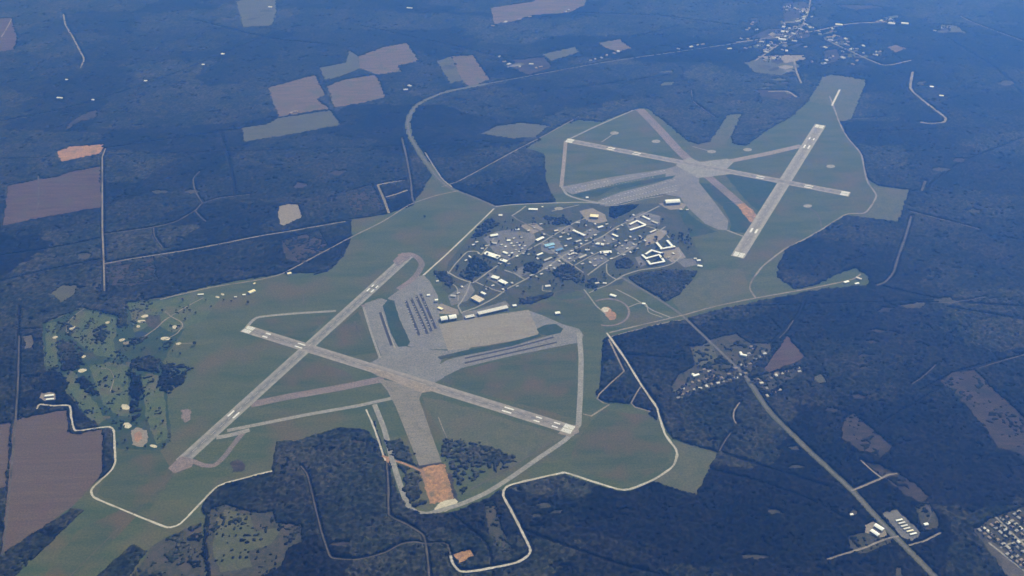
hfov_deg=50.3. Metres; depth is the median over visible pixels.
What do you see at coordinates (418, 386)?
shoulder
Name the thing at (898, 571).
field
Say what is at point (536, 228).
road
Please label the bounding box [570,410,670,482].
grass patch
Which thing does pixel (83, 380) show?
grove
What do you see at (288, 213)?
field
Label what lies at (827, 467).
road
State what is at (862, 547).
road
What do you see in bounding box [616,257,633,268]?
grove
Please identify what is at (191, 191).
glade
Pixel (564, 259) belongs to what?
street
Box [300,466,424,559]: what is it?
track
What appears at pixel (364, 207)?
thicket
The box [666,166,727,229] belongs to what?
ramp
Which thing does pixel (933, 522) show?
field
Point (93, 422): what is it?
grove
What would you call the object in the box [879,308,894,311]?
glade
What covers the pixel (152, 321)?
bare ground
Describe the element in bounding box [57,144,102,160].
field
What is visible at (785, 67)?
plot
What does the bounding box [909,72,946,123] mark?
track
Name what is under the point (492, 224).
grove
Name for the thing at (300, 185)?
glade
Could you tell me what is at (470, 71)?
field
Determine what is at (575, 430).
overrun
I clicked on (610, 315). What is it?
bare ground
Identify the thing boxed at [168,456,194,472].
overrun
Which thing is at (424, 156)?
grass verge
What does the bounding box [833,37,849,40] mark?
plot
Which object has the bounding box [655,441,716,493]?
field
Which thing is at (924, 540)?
road
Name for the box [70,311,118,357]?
golf fairway
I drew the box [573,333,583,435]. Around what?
taxiway
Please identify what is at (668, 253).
paved yard
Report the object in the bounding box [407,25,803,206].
road
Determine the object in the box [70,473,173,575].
track
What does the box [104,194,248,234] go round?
track
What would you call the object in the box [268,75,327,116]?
field
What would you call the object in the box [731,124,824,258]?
runway
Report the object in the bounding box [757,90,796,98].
field
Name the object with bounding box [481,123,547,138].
field
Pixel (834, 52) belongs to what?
field
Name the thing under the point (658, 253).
barracks
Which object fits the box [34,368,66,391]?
grove
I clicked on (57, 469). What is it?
field
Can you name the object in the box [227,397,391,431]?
taxiway
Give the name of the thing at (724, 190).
taxiway
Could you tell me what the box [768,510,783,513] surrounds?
glade
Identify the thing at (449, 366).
ramp
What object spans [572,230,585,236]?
barracks
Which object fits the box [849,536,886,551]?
thicket
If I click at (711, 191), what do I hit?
grass island
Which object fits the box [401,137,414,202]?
track
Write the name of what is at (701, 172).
ramp
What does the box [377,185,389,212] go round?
track
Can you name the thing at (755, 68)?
field
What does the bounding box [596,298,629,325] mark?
track
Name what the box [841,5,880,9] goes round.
field
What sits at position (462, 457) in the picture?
grove
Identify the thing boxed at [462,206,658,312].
street
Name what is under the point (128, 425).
golf bunker
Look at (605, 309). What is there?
bare ground
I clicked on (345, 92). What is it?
field
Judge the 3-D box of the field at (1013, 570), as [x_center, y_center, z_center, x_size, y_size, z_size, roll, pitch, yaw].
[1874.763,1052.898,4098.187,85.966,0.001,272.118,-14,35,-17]
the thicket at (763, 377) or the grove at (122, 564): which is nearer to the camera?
the grove at (122, 564)
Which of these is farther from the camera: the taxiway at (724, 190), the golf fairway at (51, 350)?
the taxiway at (724, 190)
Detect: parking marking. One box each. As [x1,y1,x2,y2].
[570,171,666,191]
[601,179,674,199]
[612,188,676,202]
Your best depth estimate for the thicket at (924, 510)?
4357.45 m
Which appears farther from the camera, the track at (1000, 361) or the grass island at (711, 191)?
the grass island at (711, 191)
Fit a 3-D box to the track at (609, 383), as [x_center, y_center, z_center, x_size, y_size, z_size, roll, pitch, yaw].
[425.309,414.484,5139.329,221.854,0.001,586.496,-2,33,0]
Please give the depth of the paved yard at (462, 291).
5751.20 m
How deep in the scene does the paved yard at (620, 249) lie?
6107.40 m
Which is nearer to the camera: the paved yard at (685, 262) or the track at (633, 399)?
the track at (633, 399)
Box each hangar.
[440,316,447,321]
[448,314,456,320]
[465,314,474,318]
[477,305,507,315]
[664,199,679,204]
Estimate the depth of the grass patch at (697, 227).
6287.32 m
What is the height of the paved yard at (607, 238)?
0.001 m
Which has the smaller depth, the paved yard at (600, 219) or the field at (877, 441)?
the field at (877, 441)
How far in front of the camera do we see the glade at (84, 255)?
6187.88 m
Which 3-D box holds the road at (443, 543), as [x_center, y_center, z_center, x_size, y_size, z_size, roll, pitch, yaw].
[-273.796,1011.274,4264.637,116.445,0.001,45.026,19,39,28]
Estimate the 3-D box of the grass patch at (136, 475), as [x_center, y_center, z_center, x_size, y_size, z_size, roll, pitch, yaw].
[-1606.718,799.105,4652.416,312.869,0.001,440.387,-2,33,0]
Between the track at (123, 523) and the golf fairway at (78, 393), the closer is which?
the track at (123, 523)
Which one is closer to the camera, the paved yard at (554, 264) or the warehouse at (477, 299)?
the warehouse at (477, 299)
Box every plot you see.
[661,82,673,84]
[756,65,770,67]
[771,59,782,63]
[779,65,792,69]
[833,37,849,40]
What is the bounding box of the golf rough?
[42,293,190,450]
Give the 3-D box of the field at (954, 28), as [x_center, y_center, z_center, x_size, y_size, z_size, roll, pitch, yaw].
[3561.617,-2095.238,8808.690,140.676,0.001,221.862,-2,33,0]
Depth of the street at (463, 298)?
5722.85 m
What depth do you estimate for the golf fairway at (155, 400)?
5024.98 m
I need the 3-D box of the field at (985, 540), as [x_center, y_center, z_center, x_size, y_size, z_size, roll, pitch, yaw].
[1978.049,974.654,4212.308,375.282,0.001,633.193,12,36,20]
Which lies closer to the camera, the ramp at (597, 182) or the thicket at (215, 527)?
the thicket at (215, 527)
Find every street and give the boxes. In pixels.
[447,215,589,282]
[448,238,493,273]
[458,282,470,313]
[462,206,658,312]
[542,243,583,272]
[583,289,606,314]
[587,226,665,274]
[609,196,659,205]
[616,289,671,317]
[617,249,681,278]
[739,21,893,41]
[755,0,810,60]
[793,56,801,82]
[826,40,910,64]
[989,542,1023,570]
[995,517,1023,543]
[1000,539,1023,547]
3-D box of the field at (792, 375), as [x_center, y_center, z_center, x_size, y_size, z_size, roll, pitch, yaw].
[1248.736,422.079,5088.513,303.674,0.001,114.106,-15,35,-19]
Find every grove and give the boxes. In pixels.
[0,508,83,575]
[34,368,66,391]
[55,339,84,371]
[73,410,99,427]
[74,376,99,395]
[92,324,109,342]
[97,544,146,575]
[102,430,113,472]
[114,304,129,330]
[125,336,147,346]
[127,372,144,420]
[130,355,160,372]
[157,362,193,393]
[271,437,315,468]
[314,245,347,274]
[384,438,426,506]
[433,270,454,287]
[441,438,511,493]
[459,255,492,279]
[471,218,497,237]
[487,454,516,472]
[519,292,553,304]
[523,261,542,273]
[544,215,570,224]
[552,263,584,282]
[585,277,600,290]
[609,204,638,217]
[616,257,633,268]
[628,269,696,301]
[648,410,656,419]
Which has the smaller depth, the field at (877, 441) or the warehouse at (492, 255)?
the field at (877, 441)
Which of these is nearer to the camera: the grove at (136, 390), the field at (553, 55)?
the grove at (136, 390)
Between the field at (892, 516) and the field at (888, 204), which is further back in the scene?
the field at (888, 204)
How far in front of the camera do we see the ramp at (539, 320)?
5498.03 m
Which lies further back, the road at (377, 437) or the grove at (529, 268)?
the grove at (529, 268)
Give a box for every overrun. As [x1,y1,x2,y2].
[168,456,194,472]
[393,253,411,265]
[558,425,578,435]
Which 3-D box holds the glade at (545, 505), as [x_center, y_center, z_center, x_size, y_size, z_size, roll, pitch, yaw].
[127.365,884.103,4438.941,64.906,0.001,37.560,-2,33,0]
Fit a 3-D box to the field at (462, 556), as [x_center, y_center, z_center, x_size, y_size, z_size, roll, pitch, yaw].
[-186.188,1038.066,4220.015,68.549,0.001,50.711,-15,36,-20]
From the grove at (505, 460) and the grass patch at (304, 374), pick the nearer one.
the grove at (505, 460)
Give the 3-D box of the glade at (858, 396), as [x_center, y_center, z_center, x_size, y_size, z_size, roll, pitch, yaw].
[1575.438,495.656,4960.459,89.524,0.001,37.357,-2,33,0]
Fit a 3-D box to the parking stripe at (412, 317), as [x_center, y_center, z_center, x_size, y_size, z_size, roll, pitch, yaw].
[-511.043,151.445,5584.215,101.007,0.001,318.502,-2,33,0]
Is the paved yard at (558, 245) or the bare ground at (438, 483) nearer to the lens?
the bare ground at (438, 483)
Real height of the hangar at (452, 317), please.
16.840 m
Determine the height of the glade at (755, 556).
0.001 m
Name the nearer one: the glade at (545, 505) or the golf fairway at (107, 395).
the glade at (545, 505)
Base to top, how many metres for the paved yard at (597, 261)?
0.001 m
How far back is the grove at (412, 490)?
4620.61 m
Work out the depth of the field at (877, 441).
4734.26 m
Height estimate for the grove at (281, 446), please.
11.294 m
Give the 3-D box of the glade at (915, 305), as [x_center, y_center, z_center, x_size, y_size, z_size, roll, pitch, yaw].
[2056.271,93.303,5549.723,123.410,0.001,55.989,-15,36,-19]
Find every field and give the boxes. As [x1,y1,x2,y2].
[0,18,16,50]
[0,411,102,554]
[0,421,10,487]
[3,167,101,224]
[23,335,32,348]
[39,392,55,400]
[52,285,76,302]
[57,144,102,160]
[66,111,96,128]
[105,258,156,285]
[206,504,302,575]
[213,509,280,571]
[236,0,276,26]
[242,110,339,140]
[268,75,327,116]
[278,204,301,225]
[281,231,328,262]
[320,51,359,78]
[327,75,384,106]
[346,185,383,214]
[358,43,417,73]
[437,57,461,82]
[452,55,488,85]
[453,549,473,562]
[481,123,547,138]
[485,502,510,549]
[491,0,585,23]
[513,57,550,74]
[543,47,578,60]
[600,39,630,50]
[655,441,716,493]
[671,334,770,398]
[692,343,716,365]
[711,114,740,144]
[745,58,798,74]
[749,29,809,40]
[753,368,802,390]
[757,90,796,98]
[758,55,805,62]
[765,336,803,372]
[782,1,807,20]
[808,75,865,120]
[814,374,825,382]
[823,49,838,63]
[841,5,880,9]
[842,413,891,456]
[849,532,891,553]
[863,460,927,501]
[864,522,886,536]
[866,186,908,220]
[883,510,919,540]
[888,45,905,51]
[895,567,902,575]
[915,504,938,528]
[941,25,964,32]
[941,370,1023,455]
[974,507,1023,574]
[986,541,1023,575]
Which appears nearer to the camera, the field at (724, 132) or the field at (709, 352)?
the field at (709, 352)
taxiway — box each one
[193,429,245,467]
[216,428,249,438]
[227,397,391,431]
[245,310,335,326]
[251,377,383,406]
[362,307,380,357]
[372,404,572,513]
[382,313,395,347]
[397,252,424,289]
[470,443,549,489]
[559,142,566,186]
[560,185,607,204]
[569,109,638,138]
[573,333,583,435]
[636,109,692,159]
[704,176,756,214]
[729,145,800,161]
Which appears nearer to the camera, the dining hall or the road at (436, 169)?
the dining hall
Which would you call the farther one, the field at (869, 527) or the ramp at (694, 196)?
the ramp at (694, 196)
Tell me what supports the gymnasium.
on the paved yard at (600, 219)
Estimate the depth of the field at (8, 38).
9264.14 m
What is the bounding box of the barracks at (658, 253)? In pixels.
[641,249,664,265]
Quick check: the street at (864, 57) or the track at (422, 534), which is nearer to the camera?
the track at (422, 534)
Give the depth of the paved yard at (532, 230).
6318.34 m
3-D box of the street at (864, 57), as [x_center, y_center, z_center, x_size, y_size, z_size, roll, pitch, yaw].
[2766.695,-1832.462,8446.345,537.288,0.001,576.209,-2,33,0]
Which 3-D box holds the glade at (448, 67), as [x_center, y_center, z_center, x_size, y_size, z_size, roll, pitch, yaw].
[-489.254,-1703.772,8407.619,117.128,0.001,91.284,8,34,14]
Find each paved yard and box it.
[438,303,458,314]
[448,282,474,305]
[462,301,509,319]
[484,229,535,258]
[486,272,506,285]
[512,266,529,277]
[521,223,542,233]
[541,238,563,253]
[541,257,561,271]
[557,225,574,232]
[557,248,583,262]
[580,208,606,222]
[583,228,599,238]
[588,254,607,264]
[592,234,617,246]
[614,241,637,252]
[624,211,660,228]
[635,256,646,266]
[645,230,666,245]
[659,203,685,209]
[661,247,685,261]
[675,258,696,266]
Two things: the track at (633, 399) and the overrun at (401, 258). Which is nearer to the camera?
the track at (633, 399)
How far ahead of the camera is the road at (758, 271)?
6356.84 m
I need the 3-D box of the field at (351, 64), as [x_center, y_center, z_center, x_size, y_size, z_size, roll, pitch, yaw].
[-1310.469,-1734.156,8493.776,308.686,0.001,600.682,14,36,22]
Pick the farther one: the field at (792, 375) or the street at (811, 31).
the street at (811, 31)
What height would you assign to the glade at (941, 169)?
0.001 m
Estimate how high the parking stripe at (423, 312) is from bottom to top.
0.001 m
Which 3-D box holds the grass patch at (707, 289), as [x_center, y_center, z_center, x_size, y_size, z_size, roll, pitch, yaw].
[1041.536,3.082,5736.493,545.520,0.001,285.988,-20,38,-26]
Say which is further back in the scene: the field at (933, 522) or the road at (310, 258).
the road at (310, 258)
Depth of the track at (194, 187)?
6842.90 m
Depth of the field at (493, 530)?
4346.05 m
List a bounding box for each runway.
[176,257,412,459]
[240,325,574,433]
[378,379,440,465]
[564,138,850,196]
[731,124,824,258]
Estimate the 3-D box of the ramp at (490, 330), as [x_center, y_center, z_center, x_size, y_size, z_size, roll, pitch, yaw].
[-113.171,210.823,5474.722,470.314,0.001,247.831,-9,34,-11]
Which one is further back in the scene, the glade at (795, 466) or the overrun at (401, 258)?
the overrun at (401, 258)
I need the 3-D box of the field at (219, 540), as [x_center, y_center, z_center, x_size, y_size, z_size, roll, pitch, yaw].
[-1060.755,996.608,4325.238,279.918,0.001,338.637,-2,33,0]
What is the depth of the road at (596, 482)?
4544.92 m
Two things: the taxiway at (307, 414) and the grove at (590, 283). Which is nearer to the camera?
the taxiway at (307, 414)
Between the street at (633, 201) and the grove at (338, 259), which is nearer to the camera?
the grove at (338, 259)
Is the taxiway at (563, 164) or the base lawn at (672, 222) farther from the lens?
the taxiway at (563, 164)
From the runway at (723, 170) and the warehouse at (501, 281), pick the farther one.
the runway at (723, 170)
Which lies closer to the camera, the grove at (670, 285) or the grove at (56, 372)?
the grove at (56, 372)
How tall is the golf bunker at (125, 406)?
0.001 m
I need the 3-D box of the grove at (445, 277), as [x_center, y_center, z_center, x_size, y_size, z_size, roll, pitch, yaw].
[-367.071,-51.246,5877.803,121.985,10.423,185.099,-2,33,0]
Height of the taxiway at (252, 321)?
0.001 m
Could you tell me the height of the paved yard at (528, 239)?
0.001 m
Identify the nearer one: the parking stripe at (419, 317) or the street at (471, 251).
the parking stripe at (419, 317)
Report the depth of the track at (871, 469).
4558.90 m
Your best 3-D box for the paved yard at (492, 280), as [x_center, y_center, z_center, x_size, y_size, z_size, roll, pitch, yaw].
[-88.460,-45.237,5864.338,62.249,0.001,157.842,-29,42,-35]
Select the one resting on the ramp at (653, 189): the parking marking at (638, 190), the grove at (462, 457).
the parking marking at (638, 190)
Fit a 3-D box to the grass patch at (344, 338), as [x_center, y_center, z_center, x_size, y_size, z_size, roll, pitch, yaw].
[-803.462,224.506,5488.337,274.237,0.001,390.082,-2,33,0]
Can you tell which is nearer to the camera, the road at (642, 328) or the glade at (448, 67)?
the road at (642, 328)
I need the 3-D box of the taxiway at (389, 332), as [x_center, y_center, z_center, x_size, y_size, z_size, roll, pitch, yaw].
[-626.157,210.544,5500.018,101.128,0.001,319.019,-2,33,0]
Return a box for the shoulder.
[359,366,438,392]
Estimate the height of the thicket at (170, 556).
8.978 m
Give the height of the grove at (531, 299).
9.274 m
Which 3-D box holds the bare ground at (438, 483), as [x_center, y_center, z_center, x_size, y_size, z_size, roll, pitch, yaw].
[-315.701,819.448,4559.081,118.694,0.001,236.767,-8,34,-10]
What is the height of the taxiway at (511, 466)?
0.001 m
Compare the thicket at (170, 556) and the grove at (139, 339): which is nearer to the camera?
the thicket at (170, 556)
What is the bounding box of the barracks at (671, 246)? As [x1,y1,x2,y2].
[655,240,675,250]
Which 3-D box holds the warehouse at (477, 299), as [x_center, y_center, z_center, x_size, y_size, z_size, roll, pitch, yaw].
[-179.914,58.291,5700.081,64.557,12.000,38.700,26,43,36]
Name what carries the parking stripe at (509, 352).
on the ramp at (449, 366)
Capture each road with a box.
[36,404,271,527]
[102,148,105,290]
[104,221,345,263]
[160,190,457,299]
[366,409,385,460]
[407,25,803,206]
[423,208,493,274]
[424,152,451,186]
[427,542,450,555]
[441,116,578,186]
[450,333,678,572]
[496,202,598,206]
[512,216,560,241]
[609,274,860,332]
[611,320,679,336]
[622,277,934,575]
[749,96,876,297]
[827,536,898,559]
[908,532,940,545]
[919,506,931,522]
[960,16,1022,40]
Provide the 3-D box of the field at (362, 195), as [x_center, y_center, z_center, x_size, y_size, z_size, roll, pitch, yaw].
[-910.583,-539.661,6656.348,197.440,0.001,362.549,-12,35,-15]
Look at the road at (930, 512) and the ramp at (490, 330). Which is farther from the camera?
the ramp at (490, 330)
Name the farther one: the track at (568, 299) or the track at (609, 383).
the track at (568, 299)
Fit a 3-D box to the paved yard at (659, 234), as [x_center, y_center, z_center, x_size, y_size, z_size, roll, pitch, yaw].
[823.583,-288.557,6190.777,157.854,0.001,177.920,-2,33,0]
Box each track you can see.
[2,336,19,553]
[34,176,38,213]
[63,14,84,67]
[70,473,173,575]
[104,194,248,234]
[193,171,202,202]
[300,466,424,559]
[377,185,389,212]
[382,455,425,472]
[386,462,429,575]
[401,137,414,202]
[421,470,431,502]
[553,289,585,300]
[583,339,624,416]
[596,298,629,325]
[631,386,649,411]
[784,199,821,227]
[831,89,839,105]
[851,473,896,490]
[860,460,881,477]
[877,216,911,285]
[901,297,983,305]
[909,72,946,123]
[911,211,978,228]
[979,354,1023,367]
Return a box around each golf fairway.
[45,322,57,366]
[64,373,104,423]
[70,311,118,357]
[90,362,130,415]
[128,293,219,332]
[142,375,167,443]
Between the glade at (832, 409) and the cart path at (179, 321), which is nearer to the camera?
the glade at (832, 409)
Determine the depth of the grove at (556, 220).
6369.88 m
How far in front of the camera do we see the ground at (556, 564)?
5718.68 m
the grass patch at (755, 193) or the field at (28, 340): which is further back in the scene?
the grass patch at (755, 193)
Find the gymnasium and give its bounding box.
[590,214,598,218]
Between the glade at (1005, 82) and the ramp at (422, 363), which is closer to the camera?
the ramp at (422, 363)
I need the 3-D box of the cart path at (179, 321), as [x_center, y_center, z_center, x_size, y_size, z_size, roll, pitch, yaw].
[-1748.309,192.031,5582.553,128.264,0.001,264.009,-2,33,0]
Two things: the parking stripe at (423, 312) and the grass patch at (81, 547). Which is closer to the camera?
the grass patch at (81, 547)
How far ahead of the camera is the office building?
6299.25 m
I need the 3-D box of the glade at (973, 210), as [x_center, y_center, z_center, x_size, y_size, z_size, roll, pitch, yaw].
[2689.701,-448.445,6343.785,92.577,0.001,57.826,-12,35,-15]
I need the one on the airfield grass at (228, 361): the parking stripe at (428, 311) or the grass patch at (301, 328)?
the grass patch at (301, 328)
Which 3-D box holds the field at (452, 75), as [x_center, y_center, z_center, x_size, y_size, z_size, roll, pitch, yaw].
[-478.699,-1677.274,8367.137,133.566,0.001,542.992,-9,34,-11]
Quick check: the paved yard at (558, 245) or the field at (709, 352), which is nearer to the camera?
the field at (709, 352)
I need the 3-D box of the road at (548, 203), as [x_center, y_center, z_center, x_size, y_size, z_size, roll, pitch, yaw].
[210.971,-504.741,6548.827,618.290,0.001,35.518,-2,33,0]
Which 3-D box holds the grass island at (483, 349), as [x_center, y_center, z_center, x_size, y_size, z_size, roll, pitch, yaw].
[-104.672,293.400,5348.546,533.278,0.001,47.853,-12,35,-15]
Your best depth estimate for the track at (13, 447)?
4811.08 m
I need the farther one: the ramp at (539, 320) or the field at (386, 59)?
the field at (386, 59)
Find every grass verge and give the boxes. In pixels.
[405,83,485,189]
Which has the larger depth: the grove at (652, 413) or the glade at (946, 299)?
the glade at (946, 299)
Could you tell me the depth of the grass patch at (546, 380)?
5132.36 m
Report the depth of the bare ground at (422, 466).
4654.81 m
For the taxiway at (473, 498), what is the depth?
4602.83 m
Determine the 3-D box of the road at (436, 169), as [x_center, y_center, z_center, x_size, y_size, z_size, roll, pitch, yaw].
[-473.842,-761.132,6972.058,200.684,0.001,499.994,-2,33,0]
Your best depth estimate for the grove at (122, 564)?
4227.45 m
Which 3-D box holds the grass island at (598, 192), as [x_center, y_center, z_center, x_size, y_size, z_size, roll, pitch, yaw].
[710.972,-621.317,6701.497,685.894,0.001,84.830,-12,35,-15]
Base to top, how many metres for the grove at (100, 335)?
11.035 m
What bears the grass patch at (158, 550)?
on the ground at (556, 564)
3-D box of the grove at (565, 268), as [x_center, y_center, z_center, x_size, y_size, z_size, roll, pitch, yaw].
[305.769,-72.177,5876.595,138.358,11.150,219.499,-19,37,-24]
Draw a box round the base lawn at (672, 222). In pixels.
[441,203,703,306]
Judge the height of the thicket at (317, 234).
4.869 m
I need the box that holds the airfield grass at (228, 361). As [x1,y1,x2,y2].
[0,77,908,575]
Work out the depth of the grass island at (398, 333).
5532.69 m
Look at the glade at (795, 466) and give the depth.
4588.12 m
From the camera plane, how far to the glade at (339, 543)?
4290.95 m
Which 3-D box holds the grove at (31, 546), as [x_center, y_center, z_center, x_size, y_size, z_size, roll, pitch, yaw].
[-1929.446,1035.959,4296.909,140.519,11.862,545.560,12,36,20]
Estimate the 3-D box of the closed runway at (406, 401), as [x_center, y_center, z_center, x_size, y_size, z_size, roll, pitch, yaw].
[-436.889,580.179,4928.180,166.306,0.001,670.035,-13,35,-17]
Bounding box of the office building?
[629,220,646,230]
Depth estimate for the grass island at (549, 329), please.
5463.25 m
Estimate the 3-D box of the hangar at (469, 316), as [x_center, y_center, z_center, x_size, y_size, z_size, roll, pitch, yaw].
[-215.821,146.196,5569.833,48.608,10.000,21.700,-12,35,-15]
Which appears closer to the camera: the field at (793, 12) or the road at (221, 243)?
the road at (221, 243)
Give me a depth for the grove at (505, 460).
4654.86 m
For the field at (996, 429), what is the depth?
4864.56 m
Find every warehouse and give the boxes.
[471,295,484,303]
[484,251,500,259]
[491,275,499,279]
[498,279,507,284]
[870,529,879,536]
[873,523,884,531]
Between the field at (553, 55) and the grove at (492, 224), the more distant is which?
the field at (553, 55)
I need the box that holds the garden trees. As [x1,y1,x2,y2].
[673,2,1023,565]
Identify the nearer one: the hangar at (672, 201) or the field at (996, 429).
the field at (996, 429)
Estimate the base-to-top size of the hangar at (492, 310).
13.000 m
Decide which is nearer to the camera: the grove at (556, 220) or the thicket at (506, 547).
the thicket at (506, 547)
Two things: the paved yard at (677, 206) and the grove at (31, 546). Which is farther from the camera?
the paved yard at (677, 206)
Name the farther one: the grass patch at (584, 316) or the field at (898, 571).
the grass patch at (584, 316)
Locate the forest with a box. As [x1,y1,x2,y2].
[0,0,1023,575]
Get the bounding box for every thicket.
[44,300,190,444]
[106,257,155,283]
[133,523,205,575]
[208,505,301,575]
[283,230,329,262]
[346,184,382,214]
[484,501,510,551]
[672,340,766,393]
[754,367,801,388]
[843,415,908,488]
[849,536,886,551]
[915,504,932,529]
[944,373,1023,446]
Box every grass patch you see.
[44,487,165,575]
[97,442,171,510]
[132,521,204,575]
[256,315,331,341]
[260,357,353,408]
[323,311,375,355]
[384,208,494,275]
[422,396,562,465]
[442,344,577,418]
[513,301,604,331]
[568,144,664,182]
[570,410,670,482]
[672,269,749,313]
[678,210,716,236]
[712,185,751,232]
[726,174,776,211]
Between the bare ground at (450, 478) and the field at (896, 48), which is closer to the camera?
the bare ground at (450, 478)
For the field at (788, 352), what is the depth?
5227.45 m
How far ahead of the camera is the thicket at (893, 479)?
4651.79 m
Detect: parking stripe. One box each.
[379,312,392,345]
[405,301,419,334]
[410,298,428,333]
[415,295,431,331]
[419,293,436,328]
[464,342,556,363]
[465,337,553,358]
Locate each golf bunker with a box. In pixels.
[121,404,129,409]
[123,423,131,427]
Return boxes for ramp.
[365,298,469,382]
[388,275,446,348]
[439,310,538,350]
[439,334,575,376]
[529,311,583,342]
[563,169,665,193]
[598,180,665,204]
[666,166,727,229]
[676,157,733,177]
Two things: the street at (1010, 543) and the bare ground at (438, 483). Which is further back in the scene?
the bare ground at (438, 483)
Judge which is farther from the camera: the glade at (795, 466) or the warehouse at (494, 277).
the warehouse at (494, 277)
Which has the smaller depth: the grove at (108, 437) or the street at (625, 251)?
the grove at (108, 437)
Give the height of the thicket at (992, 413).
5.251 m
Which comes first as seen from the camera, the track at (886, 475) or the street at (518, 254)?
the track at (886, 475)
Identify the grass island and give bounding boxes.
[383,299,409,346]
[438,334,540,359]
[537,324,562,334]
[574,175,675,196]
[700,183,725,205]
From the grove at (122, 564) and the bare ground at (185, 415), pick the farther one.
the bare ground at (185, 415)
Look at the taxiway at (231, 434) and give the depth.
4856.89 m
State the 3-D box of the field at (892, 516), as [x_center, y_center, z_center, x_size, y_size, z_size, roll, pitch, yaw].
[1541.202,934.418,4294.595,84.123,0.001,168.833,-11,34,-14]
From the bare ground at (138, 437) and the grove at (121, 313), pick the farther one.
the grove at (121, 313)
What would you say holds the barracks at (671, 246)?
on the base lawn at (672, 222)
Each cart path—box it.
[128,298,202,342]
[163,311,182,340]
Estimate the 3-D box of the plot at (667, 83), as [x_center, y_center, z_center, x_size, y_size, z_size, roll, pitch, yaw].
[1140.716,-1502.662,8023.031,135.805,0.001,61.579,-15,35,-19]
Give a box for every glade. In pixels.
[78,253,90,258]
[152,190,166,193]
[185,190,198,193]
[294,182,306,187]
[330,542,348,545]
[331,170,345,174]
[441,65,455,68]
[537,502,550,507]
[742,555,768,558]
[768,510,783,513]
[789,465,803,467]
[826,407,837,411]
[852,394,865,397]
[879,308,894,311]
[903,302,923,308]
[932,167,949,171]
[934,297,958,303]
[953,158,967,161]
[966,209,979,212]
[998,80,1013,84]
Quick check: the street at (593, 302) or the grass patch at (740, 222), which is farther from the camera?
the grass patch at (740, 222)
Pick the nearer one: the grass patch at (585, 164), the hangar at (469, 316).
the hangar at (469, 316)
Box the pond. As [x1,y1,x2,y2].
[135,331,147,337]
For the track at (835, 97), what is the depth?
7740.02 m
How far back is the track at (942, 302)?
5572.36 m
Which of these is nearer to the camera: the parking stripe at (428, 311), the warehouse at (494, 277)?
the parking stripe at (428, 311)
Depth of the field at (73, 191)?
6800.43 m
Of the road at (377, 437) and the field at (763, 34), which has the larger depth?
the field at (763, 34)
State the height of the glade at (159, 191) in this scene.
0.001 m
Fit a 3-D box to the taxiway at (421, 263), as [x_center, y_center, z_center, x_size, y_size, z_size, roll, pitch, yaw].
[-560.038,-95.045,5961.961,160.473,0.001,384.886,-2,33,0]
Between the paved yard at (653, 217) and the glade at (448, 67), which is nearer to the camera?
the paved yard at (653, 217)
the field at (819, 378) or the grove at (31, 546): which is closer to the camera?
the grove at (31, 546)
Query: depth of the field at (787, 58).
8385.06 m
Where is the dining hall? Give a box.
[600,250,611,254]
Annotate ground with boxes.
[0,0,1023,575]
[131,427,147,446]
[134,431,142,441]
[145,315,160,328]
[180,409,190,421]
[230,459,245,472]
[417,462,445,473]
[420,464,453,503]
[434,499,457,511]
[447,473,458,500]
[601,307,609,311]
[605,307,615,319]
[738,203,755,221]

